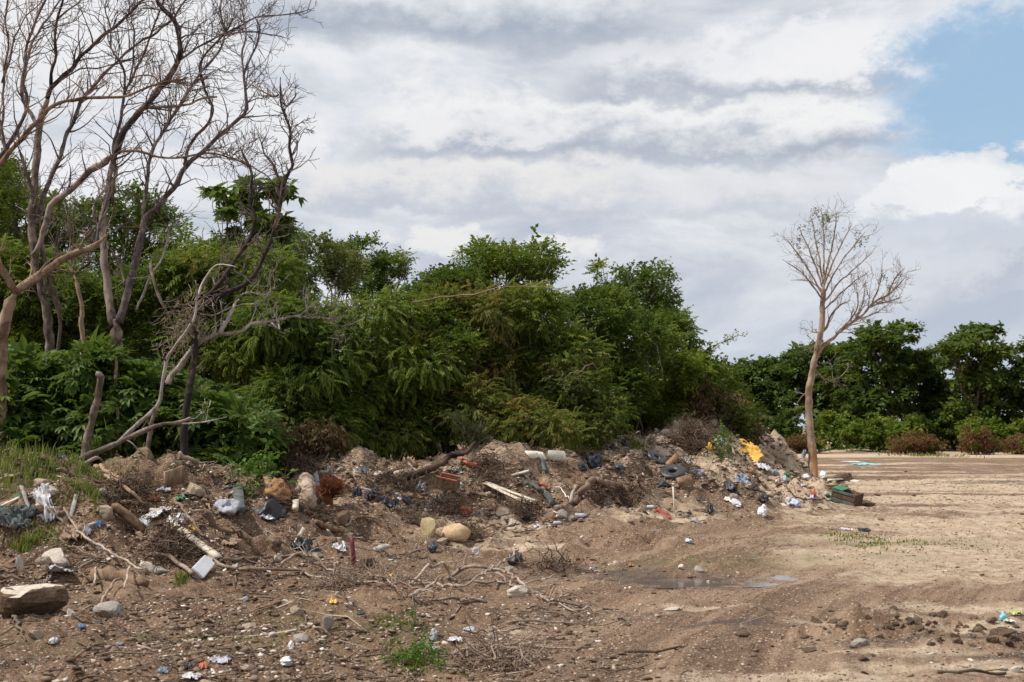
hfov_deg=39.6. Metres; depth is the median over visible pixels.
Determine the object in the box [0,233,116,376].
leafy bush
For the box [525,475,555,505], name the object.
rubber strip
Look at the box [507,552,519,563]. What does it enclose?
plastic bag
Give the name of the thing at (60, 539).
branch
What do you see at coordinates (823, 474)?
plastic bag
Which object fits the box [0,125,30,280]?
tree
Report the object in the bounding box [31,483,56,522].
torn sheet
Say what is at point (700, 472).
plastic sheet
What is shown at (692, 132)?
sky
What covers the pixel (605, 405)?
leafy bush
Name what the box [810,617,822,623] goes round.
mud clod
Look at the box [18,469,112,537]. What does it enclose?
grass
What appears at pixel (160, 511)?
cloth
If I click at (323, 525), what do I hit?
log
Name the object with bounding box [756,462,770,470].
plastic sheet
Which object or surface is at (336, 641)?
dirt crumbs
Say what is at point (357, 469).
foam block
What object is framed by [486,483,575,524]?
root mat
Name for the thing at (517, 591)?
rock
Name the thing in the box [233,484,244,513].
plastic container
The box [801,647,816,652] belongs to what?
clod
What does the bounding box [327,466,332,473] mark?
plastic bag
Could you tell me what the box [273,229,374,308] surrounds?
tree
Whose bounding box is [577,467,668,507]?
root mat
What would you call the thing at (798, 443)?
brush heap
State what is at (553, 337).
feathery bush
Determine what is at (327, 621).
rock
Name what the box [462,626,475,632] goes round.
plastic scrap
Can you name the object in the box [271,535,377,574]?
fallen branch
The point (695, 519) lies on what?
rubble stone
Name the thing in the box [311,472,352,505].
bush
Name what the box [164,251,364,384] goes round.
fallen pale branch
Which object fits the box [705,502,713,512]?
plastic bag
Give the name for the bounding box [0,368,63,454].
palmate shrub
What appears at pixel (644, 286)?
tree
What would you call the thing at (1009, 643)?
mud clod
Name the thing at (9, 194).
tree
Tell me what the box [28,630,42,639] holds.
rubble stone
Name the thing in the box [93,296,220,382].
leafy bush
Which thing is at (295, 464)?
root mat
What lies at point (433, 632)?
plastic scrap
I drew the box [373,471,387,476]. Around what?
rock
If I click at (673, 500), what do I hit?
pipe
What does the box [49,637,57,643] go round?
plastic scrap
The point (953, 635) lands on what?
mud clod
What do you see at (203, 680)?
rubble stone
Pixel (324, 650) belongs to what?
gravel
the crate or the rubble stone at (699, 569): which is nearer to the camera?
the rubble stone at (699, 569)
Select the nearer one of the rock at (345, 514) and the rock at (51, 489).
the rock at (51, 489)
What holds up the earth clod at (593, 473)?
on the dirt mound at (690, 502)
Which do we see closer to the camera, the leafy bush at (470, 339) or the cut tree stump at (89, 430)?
the cut tree stump at (89, 430)
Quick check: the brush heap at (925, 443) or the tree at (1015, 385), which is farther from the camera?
the tree at (1015, 385)
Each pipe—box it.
[292,499,298,511]
[459,457,477,467]
[656,508,670,518]
[672,487,674,513]
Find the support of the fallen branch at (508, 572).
on the ground at (996, 591)
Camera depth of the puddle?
16.26 m
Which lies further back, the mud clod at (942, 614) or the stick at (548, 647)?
the mud clod at (942, 614)
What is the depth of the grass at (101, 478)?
18.85 m
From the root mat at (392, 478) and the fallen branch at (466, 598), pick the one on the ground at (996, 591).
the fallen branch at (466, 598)
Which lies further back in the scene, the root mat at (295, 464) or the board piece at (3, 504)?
the root mat at (295, 464)
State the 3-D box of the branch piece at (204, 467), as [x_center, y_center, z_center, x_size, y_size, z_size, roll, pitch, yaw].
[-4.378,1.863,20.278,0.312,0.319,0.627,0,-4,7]
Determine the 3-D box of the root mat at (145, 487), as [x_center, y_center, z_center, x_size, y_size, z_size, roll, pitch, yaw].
[-4.748,1.857,17.563,1.359,1.111,1.590,0,-4,0]
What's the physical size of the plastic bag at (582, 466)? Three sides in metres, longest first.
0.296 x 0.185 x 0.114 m
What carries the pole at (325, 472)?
on the dirt mound at (690, 502)
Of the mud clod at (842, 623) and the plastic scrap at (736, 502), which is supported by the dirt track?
the mud clod at (842, 623)
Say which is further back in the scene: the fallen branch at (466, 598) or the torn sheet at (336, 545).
the torn sheet at (336, 545)
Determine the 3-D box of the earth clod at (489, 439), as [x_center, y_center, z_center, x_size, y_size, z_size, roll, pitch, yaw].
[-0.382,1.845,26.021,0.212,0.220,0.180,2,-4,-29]
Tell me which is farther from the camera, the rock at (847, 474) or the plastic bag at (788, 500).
the rock at (847, 474)
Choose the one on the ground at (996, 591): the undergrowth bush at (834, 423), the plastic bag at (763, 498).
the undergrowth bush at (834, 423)
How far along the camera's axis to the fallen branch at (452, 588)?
13.98 m
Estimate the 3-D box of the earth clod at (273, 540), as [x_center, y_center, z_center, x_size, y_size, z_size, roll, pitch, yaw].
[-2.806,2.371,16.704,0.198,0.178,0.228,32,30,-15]
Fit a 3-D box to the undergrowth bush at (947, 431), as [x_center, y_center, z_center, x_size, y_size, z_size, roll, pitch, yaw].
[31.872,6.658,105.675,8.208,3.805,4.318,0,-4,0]
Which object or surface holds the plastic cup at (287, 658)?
on the ground at (996, 591)
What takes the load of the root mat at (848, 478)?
on the ground at (996, 591)
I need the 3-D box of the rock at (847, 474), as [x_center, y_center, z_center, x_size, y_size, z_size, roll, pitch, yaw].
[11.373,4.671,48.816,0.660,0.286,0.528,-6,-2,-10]
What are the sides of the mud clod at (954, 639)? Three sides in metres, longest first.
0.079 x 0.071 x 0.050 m
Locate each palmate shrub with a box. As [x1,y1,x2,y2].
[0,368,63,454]
[7,334,98,465]
[41,325,197,465]
[118,350,241,459]
[141,384,297,475]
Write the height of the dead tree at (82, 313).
6.003 m
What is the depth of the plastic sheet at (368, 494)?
22.99 m
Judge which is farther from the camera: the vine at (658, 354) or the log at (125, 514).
the vine at (658, 354)
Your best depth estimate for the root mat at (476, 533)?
20.10 m
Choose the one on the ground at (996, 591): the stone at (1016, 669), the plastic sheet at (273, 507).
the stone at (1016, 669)
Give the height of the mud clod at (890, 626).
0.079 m
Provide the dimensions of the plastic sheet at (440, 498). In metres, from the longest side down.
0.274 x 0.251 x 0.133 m
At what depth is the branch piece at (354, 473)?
24.20 m
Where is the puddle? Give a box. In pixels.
[604,574,804,587]
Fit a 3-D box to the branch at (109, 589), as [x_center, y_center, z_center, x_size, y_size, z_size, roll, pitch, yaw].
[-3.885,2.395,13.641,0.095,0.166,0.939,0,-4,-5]
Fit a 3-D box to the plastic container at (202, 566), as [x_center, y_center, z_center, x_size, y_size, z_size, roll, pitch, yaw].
[-3.289,2.405,15.144,0.130,0.164,0.277,-44,5,44]
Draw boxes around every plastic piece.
[461,506,471,514]
[539,481,547,488]
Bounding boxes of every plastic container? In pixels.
[191,555,214,578]
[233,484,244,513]
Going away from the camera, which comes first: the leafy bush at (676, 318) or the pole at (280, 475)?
the pole at (280, 475)
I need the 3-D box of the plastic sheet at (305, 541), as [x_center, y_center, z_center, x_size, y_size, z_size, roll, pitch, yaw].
[-2.535,2.403,17.097,0.264,0.144,0.264,1,8,0]
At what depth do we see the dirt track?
13.49 m
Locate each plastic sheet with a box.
[139,514,149,524]
[156,487,170,491]
[166,513,183,522]
[254,498,283,521]
[289,535,312,548]
[303,542,318,554]
[352,487,361,497]
[364,488,378,498]
[379,496,398,506]
[415,480,425,491]
[424,500,436,508]
[427,541,437,551]
[432,492,446,502]
[685,467,704,478]
[735,473,749,483]
[739,438,763,461]
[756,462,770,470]
[851,463,879,464]
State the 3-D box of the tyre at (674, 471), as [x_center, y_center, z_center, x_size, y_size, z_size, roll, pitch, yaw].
[3.166,2.599,28.033,0.507,0.136,0.507,-8,25,0]
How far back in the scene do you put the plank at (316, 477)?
24.47 m
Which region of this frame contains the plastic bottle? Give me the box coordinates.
[575,513,587,516]
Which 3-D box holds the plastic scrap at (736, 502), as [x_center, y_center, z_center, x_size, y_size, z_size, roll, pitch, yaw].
[4.090,2.936,26.017,0.231,0.050,0.405,5,15,0]
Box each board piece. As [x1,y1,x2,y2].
[1,497,18,505]
[19,485,29,506]
[69,491,79,516]
[201,499,214,503]
[294,527,304,542]
[511,470,529,475]
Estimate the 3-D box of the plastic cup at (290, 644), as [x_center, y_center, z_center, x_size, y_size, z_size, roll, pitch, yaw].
[-1.691,2.332,10.919,0.047,0.069,0.055,-1,-4,20]
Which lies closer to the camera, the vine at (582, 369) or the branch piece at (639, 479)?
the branch piece at (639, 479)
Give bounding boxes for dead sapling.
[808,451,809,471]
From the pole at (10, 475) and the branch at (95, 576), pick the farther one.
the pole at (10, 475)
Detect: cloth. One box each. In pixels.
[0,503,37,528]
[146,506,169,517]
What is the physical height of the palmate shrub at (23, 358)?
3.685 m
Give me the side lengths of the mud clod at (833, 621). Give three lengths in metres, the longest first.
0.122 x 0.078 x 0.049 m
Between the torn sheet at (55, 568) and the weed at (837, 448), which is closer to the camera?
the torn sheet at (55, 568)
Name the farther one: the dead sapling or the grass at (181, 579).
the dead sapling
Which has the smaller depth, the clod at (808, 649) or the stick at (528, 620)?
the clod at (808, 649)
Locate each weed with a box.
[216,415,298,498]
[380,634,432,676]
[394,625,449,671]
[405,590,419,631]
[700,419,741,459]
[821,427,884,452]
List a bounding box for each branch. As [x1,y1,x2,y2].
[37,500,142,569]
[44,529,98,577]
[63,507,77,529]
[93,567,96,584]
[100,577,120,602]
[123,565,130,588]
[153,551,194,574]
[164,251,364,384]
[172,497,206,537]
[202,496,212,509]
[207,554,325,576]
[219,547,324,564]
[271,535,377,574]
[286,556,421,586]
[330,559,344,576]
[332,557,440,596]
[344,515,375,525]
[366,559,427,604]
[384,566,423,584]
[406,456,416,465]
[408,547,518,587]
[408,576,440,598]
[410,550,441,585]
[410,586,459,601]
[438,409,491,450]
[442,559,463,582]
[445,581,465,595]
[446,551,504,579]
[460,594,486,602]
[473,564,556,584]
[490,567,558,601]
[495,572,528,585]
[522,585,556,598]
[785,485,839,503]
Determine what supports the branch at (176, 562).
on the dirt mound at (260, 546)
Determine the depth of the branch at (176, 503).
16.76 m
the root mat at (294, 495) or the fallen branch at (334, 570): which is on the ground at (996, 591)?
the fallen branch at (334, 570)
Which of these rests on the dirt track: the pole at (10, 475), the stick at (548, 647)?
the stick at (548, 647)
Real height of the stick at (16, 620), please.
0.082 m
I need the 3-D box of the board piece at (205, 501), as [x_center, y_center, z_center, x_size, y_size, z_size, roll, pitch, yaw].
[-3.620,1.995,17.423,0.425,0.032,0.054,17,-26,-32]
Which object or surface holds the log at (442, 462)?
on the dirt mound at (690, 502)
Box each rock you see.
[15,555,23,571]
[33,478,48,486]
[34,556,51,564]
[42,548,69,565]
[48,486,56,495]
[67,608,75,616]
[96,505,112,519]
[139,561,155,571]
[154,566,169,574]
[185,482,205,497]
[263,478,291,500]
[273,553,282,561]
[290,606,303,615]
[295,472,316,511]
[307,553,322,560]
[322,615,332,628]
[334,510,349,525]
[360,557,375,567]
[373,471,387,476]
[373,543,392,551]
[436,538,447,544]
[495,507,509,515]
[500,566,513,572]
[507,585,529,597]
[508,519,516,524]
[555,509,566,518]
[568,515,575,521]
[835,473,851,477]
[849,638,868,647]
[862,499,875,505]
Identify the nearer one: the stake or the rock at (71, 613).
the rock at (71, 613)
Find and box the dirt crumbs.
[0,411,1023,681]
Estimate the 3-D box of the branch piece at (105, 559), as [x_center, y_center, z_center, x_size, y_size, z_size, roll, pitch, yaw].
[-4.213,2.435,15.041,0.738,0.148,0.248,37,-5,4]
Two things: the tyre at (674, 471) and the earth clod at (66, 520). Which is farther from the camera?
the tyre at (674, 471)
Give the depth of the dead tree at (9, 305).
23.15 m
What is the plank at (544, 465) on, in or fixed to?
on the dirt mound at (690, 502)
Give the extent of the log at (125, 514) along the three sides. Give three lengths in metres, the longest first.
0.533 x 0.130 x 0.082 m
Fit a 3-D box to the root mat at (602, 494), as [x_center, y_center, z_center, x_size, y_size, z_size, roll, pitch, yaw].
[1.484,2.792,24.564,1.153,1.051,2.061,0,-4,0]
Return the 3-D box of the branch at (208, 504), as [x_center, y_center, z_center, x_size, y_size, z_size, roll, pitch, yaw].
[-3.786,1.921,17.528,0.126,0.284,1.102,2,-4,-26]
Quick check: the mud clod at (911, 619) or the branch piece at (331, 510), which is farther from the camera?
the branch piece at (331, 510)
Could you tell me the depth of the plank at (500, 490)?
24.02 m
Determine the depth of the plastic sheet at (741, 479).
30.24 m
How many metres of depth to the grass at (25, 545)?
15.78 m
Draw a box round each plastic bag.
[279,509,287,518]
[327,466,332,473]
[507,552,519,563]
[578,462,586,469]
[585,453,600,467]
[614,462,625,473]
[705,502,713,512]
[723,480,737,492]
[757,504,767,516]
[758,493,768,502]
[771,469,777,475]
[780,475,788,481]
[785,497,791,504]
[791,499,800,506]
[801,474,809,479]
[820,471,826,477]
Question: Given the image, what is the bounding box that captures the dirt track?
[372,499,1023,681]
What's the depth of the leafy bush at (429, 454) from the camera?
44.80 m
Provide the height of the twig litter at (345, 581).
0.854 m
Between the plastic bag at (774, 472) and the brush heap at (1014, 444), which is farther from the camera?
the brush heap at (1014, 444)
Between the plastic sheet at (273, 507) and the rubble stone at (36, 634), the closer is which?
the rubble stone at (36, 634)
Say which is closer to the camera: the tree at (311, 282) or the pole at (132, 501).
the pole at (132, 501)
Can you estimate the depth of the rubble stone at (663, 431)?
33.35 m
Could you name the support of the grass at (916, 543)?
on the dirt track
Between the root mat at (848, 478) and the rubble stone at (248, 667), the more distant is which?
the root mat at (848, 478)
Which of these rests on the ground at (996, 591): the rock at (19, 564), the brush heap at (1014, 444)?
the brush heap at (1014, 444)
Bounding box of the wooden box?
[435,472,460,490]
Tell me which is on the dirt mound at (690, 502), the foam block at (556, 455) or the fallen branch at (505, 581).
the foam block at (556, 455)
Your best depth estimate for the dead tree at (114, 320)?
25.47 m
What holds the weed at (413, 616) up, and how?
on the ground at (996, 591)
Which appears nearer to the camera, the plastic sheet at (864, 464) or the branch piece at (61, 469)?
the branch piece at (61, 469)
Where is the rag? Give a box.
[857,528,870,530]
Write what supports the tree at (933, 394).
on the ground at (996, 591)
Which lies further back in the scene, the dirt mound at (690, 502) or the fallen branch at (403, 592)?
the dirt mound at (690, 502)
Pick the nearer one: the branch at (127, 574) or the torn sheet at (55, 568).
the branch at (127, 574)
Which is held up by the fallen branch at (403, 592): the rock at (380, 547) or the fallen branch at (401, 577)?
the fallen branch at (401, 577)
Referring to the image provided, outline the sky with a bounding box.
[0,0,1023,428]
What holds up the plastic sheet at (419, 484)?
on the dirt mound at (690, 502)
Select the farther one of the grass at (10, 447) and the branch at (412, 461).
the branch at (412, 461)
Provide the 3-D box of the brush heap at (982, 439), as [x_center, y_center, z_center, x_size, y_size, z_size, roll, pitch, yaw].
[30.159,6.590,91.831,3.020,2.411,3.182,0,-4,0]
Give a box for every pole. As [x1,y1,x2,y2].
[0,472,20,481]
[93,463,135,488]
[104,474,143,503]
[120,500,139,504]
[273,468,300,491]
[320,470,344,480]
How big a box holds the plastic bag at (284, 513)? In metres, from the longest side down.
0.313 x 0.210 x 0.077 m
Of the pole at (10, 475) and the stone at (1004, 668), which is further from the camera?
the pole at (10, 475)
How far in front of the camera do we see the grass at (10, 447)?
18.38 m
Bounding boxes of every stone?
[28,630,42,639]
[88,521,96,527]
[149,508,160,516]
[197,679,214,681]
[241,623,255,627]
[242,664,255,671]
[268,632,277,636]
[293,633,309,642]
[510,630,531,635]
[660,429,668,434]
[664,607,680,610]
[691,517,700,524]
[694,565,704,572]
[729,493,738,498]
[998,665,1007,670]
[1010,666,1021,672]
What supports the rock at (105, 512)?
on the dirt mound at (260, 546)
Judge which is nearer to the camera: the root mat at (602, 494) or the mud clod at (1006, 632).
the mud clod at (1006, 632)
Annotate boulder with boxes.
[420,517,435,536]
[441,523,470,542]
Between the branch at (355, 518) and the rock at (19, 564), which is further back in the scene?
the branch at (355, 518)
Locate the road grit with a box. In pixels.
[446,470,1023,681]
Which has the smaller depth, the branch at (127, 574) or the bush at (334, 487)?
the branch at (127, 574)
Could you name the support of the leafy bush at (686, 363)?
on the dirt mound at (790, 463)
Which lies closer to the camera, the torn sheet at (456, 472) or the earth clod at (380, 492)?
the earth clod at (380, 492)
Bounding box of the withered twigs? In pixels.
[151,271,222,383]
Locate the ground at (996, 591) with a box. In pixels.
[0,429,1023,681]
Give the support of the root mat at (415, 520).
on the dirt mound at (502, 541)
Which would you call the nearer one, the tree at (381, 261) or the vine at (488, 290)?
the vine at (488, 290)
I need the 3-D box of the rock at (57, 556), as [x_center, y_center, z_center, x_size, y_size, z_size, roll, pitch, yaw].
[-4.917,2.355,15.342,0.290,0.234,0.234,0,-4,-1]
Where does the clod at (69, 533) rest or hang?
on the dirt mound at (260, 546)
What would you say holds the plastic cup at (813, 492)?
on the dirt mound at (790, 463)
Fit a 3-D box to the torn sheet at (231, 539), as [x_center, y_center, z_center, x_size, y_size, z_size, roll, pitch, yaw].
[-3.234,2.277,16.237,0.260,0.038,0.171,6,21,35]
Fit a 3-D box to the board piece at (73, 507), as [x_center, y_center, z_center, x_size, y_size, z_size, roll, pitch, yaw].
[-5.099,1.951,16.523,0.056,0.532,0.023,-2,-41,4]
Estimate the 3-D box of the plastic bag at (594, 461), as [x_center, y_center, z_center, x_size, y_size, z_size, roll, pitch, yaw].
[1.636,2.348,28.245,0.349,0.226,0.480,7,16,-1]
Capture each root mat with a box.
[88,446,184,518]
[118,492,220,572]
[244,468,347,525]
[270,446,333,483]
[348,446,437,502]
[390,494,449,527]
[412,476,480,520]
[441,506,513,541]
[456,438,524,499]
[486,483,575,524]
[497,536,607,576]
[567,471,627,506]
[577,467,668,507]
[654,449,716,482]
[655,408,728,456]
[828,471,865,481]
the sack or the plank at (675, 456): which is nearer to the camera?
the sack
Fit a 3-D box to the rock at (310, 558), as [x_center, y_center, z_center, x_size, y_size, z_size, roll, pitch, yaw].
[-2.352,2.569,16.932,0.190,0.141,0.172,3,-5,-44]
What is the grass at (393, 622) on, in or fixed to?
on the ground at (996, 591)
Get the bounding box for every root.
[457,491,491,496]
[569,485,576,503]
[573,476,631,504]
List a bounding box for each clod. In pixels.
[30,504,43,516]
[40,453,49,460]
[47,521,94,541]
[59,516,70,526]
[134,447,153,459]
[137,568,149,575]
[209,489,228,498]
[266,533,281,548]
[367,490,383,500]
[485,436,492,444]
[590,471,599,476]
[692,508,706,512]
[735,631,749,636]
[800,635,812,638]
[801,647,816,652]
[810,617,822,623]
[827,618,838,623]
[839,621,845,626]
[855,634,868,638]
[858,656,868,660]
[886,624,894,629]
[893,612,899,617]
[905,616,917,622]
[913,615,922,622]
[914,623,923,630]
[927,641,935,645]
[929,612,939,616]
[937,611,947,617]
[949,633,959,637]
[952,637,960,642]
[956,638,962,644]
[966,614,977,618]
[973,626,983,632]
[985,617,996,622]
[989,628,997,634]
[989,636,998,642]
[997,628,1015,636]
[1005,639,1013,646]
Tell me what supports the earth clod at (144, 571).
on the dirt mound at (260, 546)
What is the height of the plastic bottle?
0.066 m
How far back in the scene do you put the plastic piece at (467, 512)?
23.21 m
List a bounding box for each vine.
[412,286,578,302]
[563,363,597,383]
[645,332,662,383]
[705,328,747,350]
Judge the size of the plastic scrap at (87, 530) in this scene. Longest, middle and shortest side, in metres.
0.120 x 0.116 x 0.110 m
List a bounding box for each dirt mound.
[0,449,452,595]
[264,439,791,533]
[406,520,574,555]
[576,410,840,509]
[771,430,829,478]
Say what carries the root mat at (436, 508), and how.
on the dirt mound at (690, 502)
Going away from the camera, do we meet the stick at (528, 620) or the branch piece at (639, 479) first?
the stick at (528, 620)
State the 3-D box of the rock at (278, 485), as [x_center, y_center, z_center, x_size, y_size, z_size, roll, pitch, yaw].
[-3.085,1.937,18.763,0.389,0.244,0.399,13,9,-1]
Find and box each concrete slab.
[0,583,68,615]
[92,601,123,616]
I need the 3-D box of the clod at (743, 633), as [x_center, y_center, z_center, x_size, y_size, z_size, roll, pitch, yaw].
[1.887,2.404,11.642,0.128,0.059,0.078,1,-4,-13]
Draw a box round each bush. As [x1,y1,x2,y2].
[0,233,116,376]
[47,248,208,374]
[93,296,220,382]
[140,234,325,395]
[150,303,286,411]
[223,285,385,458]
[271,281,470,461]
[271,413,353,463]
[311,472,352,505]
[366,315,432,460]
[371,283,498,459]
[412,277,545,454]
[423,369,596,453]
[430,399,532,455]
[497,279,617,415]
[522,349,639,451]
[555,271,688,439]
[589,345,718,436]
[630,304,743,419]
[665,368,770,447]
[711,355,767,420]
[750,404,818,437]
[804,409,899,448]
[837,414,927,451]
[887,405,986,450]
[954,411,1023,451]
[1009,409,1023,426]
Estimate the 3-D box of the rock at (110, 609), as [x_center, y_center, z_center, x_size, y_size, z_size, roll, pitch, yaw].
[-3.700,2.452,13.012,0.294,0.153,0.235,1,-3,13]
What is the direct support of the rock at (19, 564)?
on the dirt mound at (260, 546)
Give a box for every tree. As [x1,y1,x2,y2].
[0,0,206,447]
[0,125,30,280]
[0,147,112,331]
[5,0,235,372]
[10,157,129,354]
[26,0,322,447]
[52,178,195,335]
[111,56,315,455]
[144,218,240,315]
[196,174,307,395]
[203,223,341,307]
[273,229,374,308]
[327,230,418,371]
[398,260,493,454]
[447,223,575,366]
[582,253,631,333]
[601,256,683,426]
[668,303,693,344]
[730,354,801,428]
[761,339,846,420]
[771,192,918,477]
[807,336,884,447]
[830,318,940,450]
[898,346,968,427]
[924,320,1023,425]
[936,379,1003,442]
[990,335,1023,422]
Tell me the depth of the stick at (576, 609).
13.27 m
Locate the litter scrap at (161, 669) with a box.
[158,666,169,672]
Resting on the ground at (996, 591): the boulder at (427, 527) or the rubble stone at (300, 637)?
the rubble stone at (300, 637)
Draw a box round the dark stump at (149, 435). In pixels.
[146,409,157,448]
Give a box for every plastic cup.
[280,656,292,665]
[288,640,293,648]
[472,547,479,554]
[810,488,816,496]
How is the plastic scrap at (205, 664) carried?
on the ground at (996, 591)
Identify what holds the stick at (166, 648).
on the ground at (996, 591)
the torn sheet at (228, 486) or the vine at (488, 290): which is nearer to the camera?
the torn sheet at (228, 486)
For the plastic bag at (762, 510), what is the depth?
25.69 m
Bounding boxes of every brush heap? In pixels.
[783,432,826,453]
[884,427,949,453]
[955,425,1003,454]
[1000,432,1023,454]
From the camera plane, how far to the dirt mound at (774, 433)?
46.97 m
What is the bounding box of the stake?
[350,535,355,565]
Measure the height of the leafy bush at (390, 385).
4.858 m
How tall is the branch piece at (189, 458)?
0.488 m
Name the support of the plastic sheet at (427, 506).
on the dirt mound at (690, 502)
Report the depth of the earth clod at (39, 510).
16.39 m
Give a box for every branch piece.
[0,572,37,580]
[56,467,105,482]
[60,459,77,477]
[79,554,116,567]
[178,451,214,469]
[189,508,223,518]
[199,461,216,470]
[204,510,251,545]
[272,526,301,537]
[308,506,337,515]
[353,472,373,481]
[390,549,420,558]
[408,542,423,554]
[635,470,640,486]
[656,489,682,500]
[721,437,738,454]
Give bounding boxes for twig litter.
[0,422,1023,681]
[299,543,428,592]
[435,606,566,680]
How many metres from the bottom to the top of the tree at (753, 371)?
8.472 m
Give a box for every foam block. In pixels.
[353,467,360,475]
[524,451,545,459]
[547,450,566,460]
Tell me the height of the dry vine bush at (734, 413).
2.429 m
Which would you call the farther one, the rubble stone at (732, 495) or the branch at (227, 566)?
the rubble stone at (732, 495)
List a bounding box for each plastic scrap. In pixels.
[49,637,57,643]
[82,524,92,535]
[94,520,101,527]
[175,494,185,499]
[181,662,195,668]
[181,672,202,679]
[198,661,208,668]
[208,655,231,663]
[260,513,275,519]
[329,596,336,603]
[429,628,437,640]
[448,636,461,640]
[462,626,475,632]
[620,439,628,446]
[655,480,667,487]
[729,498,741,506]
[801,450,805,457]
[999,611,1007,619]
[1008,610,1023,614]
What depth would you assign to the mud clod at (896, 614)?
11.78 m
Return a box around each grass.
[0,438,49,468]
[0,439,137,496]
[2,515,47,548]
[10,528,39,553]
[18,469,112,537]
[28,518,57,551]
[48,456,136,487]
[53,475,102,552]
[102,629,305,651]
[172,570,189,586]
[353,613,419,629]
[362,648,448,671]
[626,429,646,452]
[795,527,921,554]
[870,534,1018,552]
[876,452,987,457]
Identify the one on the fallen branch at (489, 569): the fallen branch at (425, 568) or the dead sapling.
the fallen branch at (425, 568)
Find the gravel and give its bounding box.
[0,416,1022,681]
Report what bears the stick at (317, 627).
on the ground at (996, 591)
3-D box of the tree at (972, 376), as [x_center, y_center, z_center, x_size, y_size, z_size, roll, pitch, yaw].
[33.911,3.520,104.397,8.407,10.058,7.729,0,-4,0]
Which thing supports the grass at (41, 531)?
on the dirt mound at (260, 546)
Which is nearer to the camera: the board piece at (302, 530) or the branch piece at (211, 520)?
the branch piece at (211, 520)
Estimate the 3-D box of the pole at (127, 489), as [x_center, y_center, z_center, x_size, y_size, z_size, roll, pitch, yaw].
[-5.030,1.875,18.117,0.205,0.324,1.945,2,-4,-29]
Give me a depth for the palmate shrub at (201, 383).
24.51 m
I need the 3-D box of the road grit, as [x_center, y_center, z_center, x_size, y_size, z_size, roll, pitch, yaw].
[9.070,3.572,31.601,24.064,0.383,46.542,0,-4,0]
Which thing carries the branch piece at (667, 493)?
on the dirt mound at (690, 502)
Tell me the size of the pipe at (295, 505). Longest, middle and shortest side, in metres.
0.339 x 0.092 x 0.088 m
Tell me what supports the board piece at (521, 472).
on the dirt mound at (690, 502)
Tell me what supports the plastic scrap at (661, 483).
on the dirt mound at (690, 502)
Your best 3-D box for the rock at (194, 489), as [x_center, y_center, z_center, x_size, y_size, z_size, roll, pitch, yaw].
[-3.965,1.862,17.797,0.273,0.188,0.218,2,-3,15]
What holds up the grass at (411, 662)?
on the dirt track
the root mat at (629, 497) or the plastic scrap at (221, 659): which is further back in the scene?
the root mat at (629, 497)
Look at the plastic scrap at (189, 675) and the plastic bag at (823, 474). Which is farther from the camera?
the plastic bag at (823, 474)
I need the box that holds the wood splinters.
[0,413,850,681]
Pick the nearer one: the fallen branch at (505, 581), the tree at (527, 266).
the fallen branch at (505, 581)
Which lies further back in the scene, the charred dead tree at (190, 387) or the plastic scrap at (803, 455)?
the plastic scrap at (803, 455)
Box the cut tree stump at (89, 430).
[80,371,104,455]
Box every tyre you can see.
[646,450,665,464]
[660,464,685,479]
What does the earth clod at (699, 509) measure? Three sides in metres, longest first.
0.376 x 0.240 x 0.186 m
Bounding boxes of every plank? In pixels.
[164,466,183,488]
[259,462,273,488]
[313,471,319,486]
[483,482,527,503]
[489,482,537,500]
[540,459,547,472]
[665,453,679,464]
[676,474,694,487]
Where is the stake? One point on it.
(352, 548)
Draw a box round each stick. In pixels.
[11,614,26,641]
[137,644,170,651]
[299,622,328,633]
[493,626,523,631]
[506,619,578,623]
[536,645,572,649]
[558,599,589,610]
[937,668,1006,675]
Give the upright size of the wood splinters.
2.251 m
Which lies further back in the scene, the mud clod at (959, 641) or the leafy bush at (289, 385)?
the leafy bush at (289, 385)
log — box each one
[79,401,225,464]
[89,565,149,586]
[111,503,145,531]
[168,518,222,559]
[314,519,344,532]
[394,441,476,479]
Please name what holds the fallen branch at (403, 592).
on the ground at (996, 591)
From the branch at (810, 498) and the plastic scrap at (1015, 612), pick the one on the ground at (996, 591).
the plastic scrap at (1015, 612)
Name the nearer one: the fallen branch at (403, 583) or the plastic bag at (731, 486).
the fallen branch at (403, 583)
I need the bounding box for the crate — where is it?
[830,485,863,505]
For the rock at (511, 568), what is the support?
on the ground at (996, 591)
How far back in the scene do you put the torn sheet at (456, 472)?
24.68 m
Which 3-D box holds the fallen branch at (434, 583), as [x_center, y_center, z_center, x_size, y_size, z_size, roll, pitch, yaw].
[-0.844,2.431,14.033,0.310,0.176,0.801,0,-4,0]
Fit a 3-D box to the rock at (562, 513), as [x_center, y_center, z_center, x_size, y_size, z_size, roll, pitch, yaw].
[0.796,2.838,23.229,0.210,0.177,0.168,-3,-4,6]
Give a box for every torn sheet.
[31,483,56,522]
[39,564,73,572]
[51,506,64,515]
[55,453,75,460]
[222,482,234,488]
[222,537,240,545]
[332,541,345,550]
[391,492,414,504]
[452,470,459,474]
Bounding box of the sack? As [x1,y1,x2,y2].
[213,498,241,514]
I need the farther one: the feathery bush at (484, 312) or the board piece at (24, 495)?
the feathery bush at (484, 312)
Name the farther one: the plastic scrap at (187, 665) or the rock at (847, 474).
the rock at (847, 474)
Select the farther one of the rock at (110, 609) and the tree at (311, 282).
the tree at (311, 282)
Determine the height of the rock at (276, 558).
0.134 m

